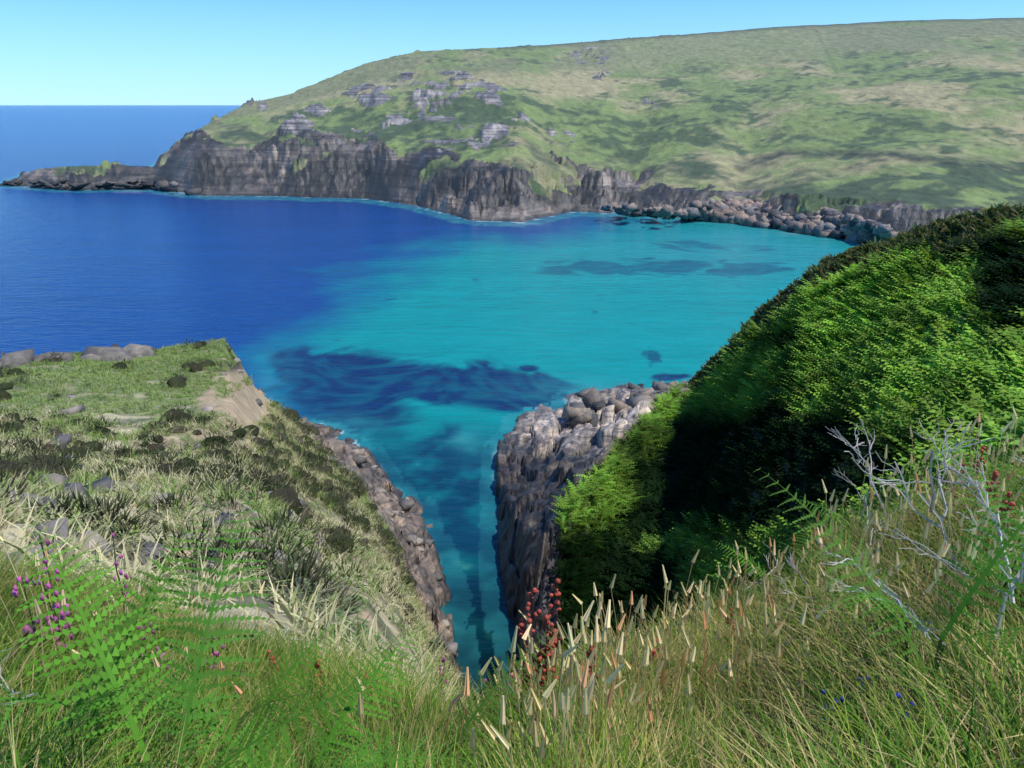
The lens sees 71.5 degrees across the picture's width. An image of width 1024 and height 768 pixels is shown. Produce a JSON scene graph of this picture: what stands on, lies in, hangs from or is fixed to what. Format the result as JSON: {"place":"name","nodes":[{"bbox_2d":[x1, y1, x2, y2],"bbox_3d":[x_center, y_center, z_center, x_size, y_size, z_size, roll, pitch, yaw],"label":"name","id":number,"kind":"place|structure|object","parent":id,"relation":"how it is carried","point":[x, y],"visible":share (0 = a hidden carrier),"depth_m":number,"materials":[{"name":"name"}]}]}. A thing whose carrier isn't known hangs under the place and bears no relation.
{"place":"outdoors","nodes":[
{"label":"outdoors","id":0,"kind":"place"},
{"bbox_2d":[0,105,864,706],"bbox_3d":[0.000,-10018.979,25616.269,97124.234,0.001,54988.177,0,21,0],"label":"sea","id":1,"kind":"structure","parent":0,"point":[426,357],"depth_m":179.09,"materials":[{"name":"liquid"}]},
{"bbox_2d":[0,208,1023,707],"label":"terrain","id":2,"kind":"structure","parent":0,"point":[544,456],"depth_m":67.33,"materials":[{"name":"grey stone"}]},
{"bbox_2d":[0,338,480,717],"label":"slope plants","id":3,"kind":"object","parent":2,"relation":"on","point":[100,522],"visible":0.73,"depth_m":22.20,"materials":[{"name":"green plant"}]},
{"bbox_2d":[0,341,483,707],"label":"heather clumps","id":4,"kind":"object","parent":2,"relation":"on","point":[289,494],"visible":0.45,"depth_m":40.39,"materials":[{"name":"green plant"}]},
{"bbox_2d":[0,436,1023,767],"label":"grass","id":5,"kind":"structure","parent":2,"relation":"on","point":[972,712],"depth_m":2.51,"materials":[{"name":"green plant"}]},
{"bbox_2d":[0,445,1023,767],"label":"bracken","id":6,"kind":"object","parent":2,"relation":"on","point":[104,661],"visible":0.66,"depth_m":1.98,"materials":[{"name":"green plant"}]},
{"bbox_2d":[0,406,1023,767],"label":"stems and twigs","id":7,"kind":"object","parent":2,"relation":"on","point":[588,684],"visible":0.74,"depth_m":2.68,"materials":[{"name":"beige plant"}]},
{"bbox_2d":[8,446,1015,735],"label":"flowers","id":8,"kind":"object","parent":7,"relation":"on","point":[522,626],"visible":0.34,"depth_m":3.01,"materials":[{"name":"multicoloured plant"}]},
{"bbox_2d":[547,201,1023,670],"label":"bracken slope","id":9,"kind":"structure","parent":2,"relation":"on","point":[673,439],"depth_m":56.33,"materials":[{"name":"green plant"}]},
{"bbox_2d":[0,0,1023,104],"label":"sky","id":10,"kind":"structure","parent":0,"point":[53,52],"materials":[{"name":"blue"}]},
{"bbox_2d":[18,18,1023,236],"bbox_3d":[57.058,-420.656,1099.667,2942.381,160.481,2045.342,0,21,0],"label":"headland","id":11,"kind":"structure","parent":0,"point":[898,126],"depth_m":397.69,"materials":[{"name":"green plant"}]},
{"bbox_2d":[0,177,897,706],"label":"boulders","id":12,"kind":"object","parent":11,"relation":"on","point":[828,223],"visible":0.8,"depth_m":109.42,"materials":[{"name":"grey stone"}]}
]}

